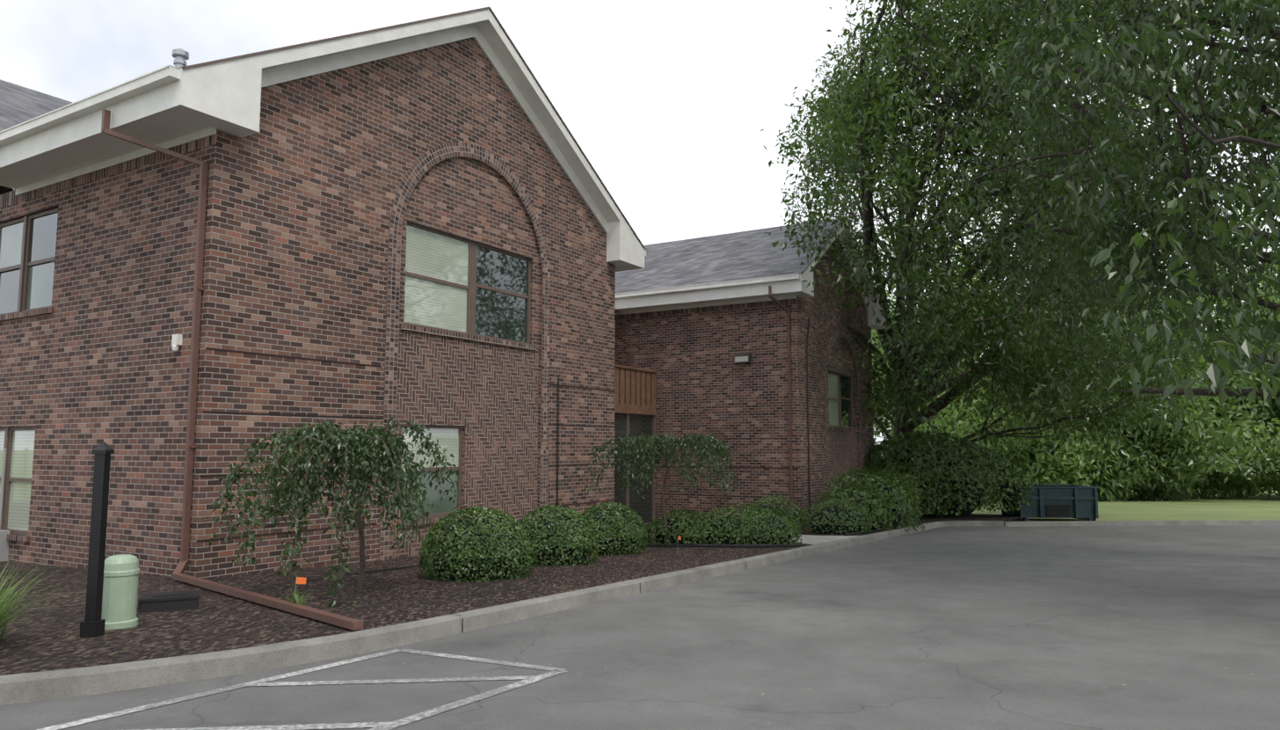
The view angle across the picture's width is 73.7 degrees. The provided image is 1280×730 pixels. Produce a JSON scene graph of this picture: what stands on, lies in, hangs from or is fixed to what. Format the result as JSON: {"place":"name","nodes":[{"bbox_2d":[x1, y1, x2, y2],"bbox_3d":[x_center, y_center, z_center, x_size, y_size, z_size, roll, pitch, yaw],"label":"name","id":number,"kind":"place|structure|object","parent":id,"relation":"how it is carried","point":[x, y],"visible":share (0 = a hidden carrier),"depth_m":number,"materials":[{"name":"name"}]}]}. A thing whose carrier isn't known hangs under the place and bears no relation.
{"place":"outdoors","nodes":[
{"label":"outdoors","id":0,"kind":"place"},
{"bbox_2d":[0,48,810,630],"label":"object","id":1,"kind":"object","parent":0,"point":[181,55],"visible":0.81,"depth_m":10.82,"materials":[{"name":"brown metal"}]},
{"bbox_2d":[0,0,1279,444],"label":"sky","id":2,"kind":"structure","parent":0,"point":[669,103],"materials":[{"name":"white"}]},
{"bbox_2d":[880,454,1279,521],"bbox_3d":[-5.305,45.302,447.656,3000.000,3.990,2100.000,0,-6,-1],"label":"ground","id":3,"kind":"structure","parent":0,"point":[1257,506],"depth_m":37.46,"materials":[{"name":"green plant"}]},
{"bbox_2d":[0,36,874,578],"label":"building walls","id":4,"kind":"structure","parent":3,"relation":"on","point":[417,237],"depth_m":13.38,"materials":[{"name":"brown brick"}]},
{"bbox_2d":[0,7,886,329],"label":"building roof","id":5,"kind":"structure","parent":4,"relation":"on","point":[46,139],"depth_m":14.48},
{"bbox_2d":[0,513,1020,675],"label":"bed","id":6,"kind":"object","parent":3,"relation":"on","point":[215,621],"visible":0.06,"depth_m":8.62,"materials":[{"name":"brown soil"}]},
{"bbox_2d":[79,441,114,637],"bbox_3d":[-4.286,1.365,6.747,0.120,1.520,0.120,0,-6,-1],"label":"post","id":7,"kind":"object","parent":6,"relation":"on","point":[92,624],"visible":1,"depth_m":6.72,"materials":[{"name":"black metal"}]},
{"bbox_2d":[101,553,139,629],"bbox_3d":[-4.365,1.891,7.153,0.300,0.585,0.300,0,-6,-1],"label":"pedestal","id":8,"kind":"object","parent":6,"relation":"on","point":[121,571],"visible":0.88,"depth_m":7.05,"materials":[{"name":"green plastic"}]},
{"bbox_2d":[0,555,317,641],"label":"grass clumps","id":9,"kind":"object","parent":6,"relation":"on","point":[6,596],"visible":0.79,"depth_m":6.59,"materials":[{"name":"green plant"}]},
{"bbox_2d":[138,589,200,612],"bbox_3d":[-4.473,2.244,8.117,0.506,0.144,0.350,3,-6,-26],"label":"bait station","id":10,"kind":"object","parent":6,"relation":"on","point":[169,600],"visible":1,"depth_m":8.00,"materials":[{"name":"black plastic"}]},
{"bbox_2d":[202,416,465,606],"bbox_3d":[-3.316,1.602,9.159,2.691,2.098,2.148,0,-6,-1],"label":"small weeping tree","id":11,"kind":"object","parent":6,"relation":"on","point":[376,447],"depth_m":8.87,"materials":[{"name":"green plant"}]},
{"bbox_2d":[295,535,681,589],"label":"flowers","id":12,"kind":"object","parent":6,"relation":"on","point":[301,579],"visible":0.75,"depth_m":8.12,"materials":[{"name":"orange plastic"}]},
{"bbox_2d":[419,501,647,581],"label":"bushes","id":13,"kind":"object","parent":6,"relation":"on","point":[523,541],"visible":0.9,"depth_m":10.93,"materials":[{"name":"green plant"}]},
{"bbox_2d":[344,519,963,574],"bbox_3d":[3.316,3.662,17.950,20.082,0.644,3.070,5,-7,-42],"label":"edging","id":14,"kind":"object","parent":6,"relation":"on","point":[742,545],"visible":0.5,"depth_m":15.48,"materials":[{"name":"black plastic"}]},
{"bbox_2d":[583,430,741,543],"bbox_3d":[0.440,2.294,15.829,2.946,2.107,2.820,0,-6,-1],"label":"small weeping tree","id":15,"kind":"object","parent":6,"relation":"on","point":[643,446],"depth_m":15.48,"materials":[{"name":"green plant"}]},
{"bbox_2d":[433,442,984,580],"bbox_3d":[5.231,3.198,21.463,3.848,2.623,26.834,-3,-6,30],"label":"shrub","id":16,"kind":"object","parent":6,"relation":"on","point":[964,512],"visible":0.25,"depth_m":15.69,"materials":[{"name":"green plant"}]},
{"bbox_2d":[644,494,872,546],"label":"shrub leaves","id":17,"kind":"object","parent":6,"relation":"on","point":[750,514],"visible":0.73,"depth_m":15.98,"materials":[{"name":"green plant"}]},
{"bbox_2d":[815,466,924,531],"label":"loose shrub leaves","id":18,"kind":"object","parent":6,"relation":"on","point":[911,505],"visible":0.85,"depth_m":21.16,"materials":[{"name":"green plant"}]},
{"bbox_2d":[862,430,1033,518],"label":"bush leaves","id":19,"kind":"object","parent":6,"relation":"on","point":[997,467],"visible":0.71,"depth_m":26.96,"materials":[{"name":"green plant"}]},
{"bbox_2d":[0,524,1279,729],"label":"lot","id":20,"kind":"structure","parent":3,"relation":"on","point":[1171,627],"depth_m":6.50,"materials":[{"name":"grey asphalt"}]},
{"bbox_2d":[36,648,567,729],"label":"parking lot markings","id":21,"kind":"object","parent":20,"relation":"on","point":[389,725],"visible":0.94,"depth_m":5.42,"materials":[{"name":"paint"}]},
{"bbox_2d":[0,519,1279,705],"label":"kerb","id":22,"kind":"structure","parent":3,"relation":"on","point":[44,685],"depth_m":6.74,"materials":[{"name":"concrete"}]},
{"bbox_2d":[638,530,858,544],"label":"walkway","id":23,"kind":"structure","parent":3,"relation":"on","point":[809,539],"depth_m":17.65,"materials":[{"name":"concrete"}]},
{"bbox_2d":[760,0,1239,461],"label":"tree","id":24,"kind":"object","parent":3,"relation":"on","point":[1056,390],"depth_m":24.38,"materials":[{"name":"green plant"}]},
{"bbox_2d":[997,484,1098,520],"bbox_3d":[13.747,4.641,28.805,2.670,1.145,1.850,0,-6,3],"label":"dumpster","id":25,"kind":"object","parent":3,"relation":"on","point":[1078,501],"visible":0.75,"depth_m":27.97,"materials":[{"name":"paint"}]},
{"bbox_2d":[871,203,1279,501],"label":"trees","id":26,"kind":"object","parent":3,"relation":"on","point":[1109,470],"depth_m":53.78,"materials":[{"name":"green plant"}]},
{"bbox_2d":[941,0,1279,448],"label":"tree","id":27,"kind":"object","parent":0,"point":[1143,45],"depth_m":11.66,"materials":[{"name":"green plant"}]}
]}

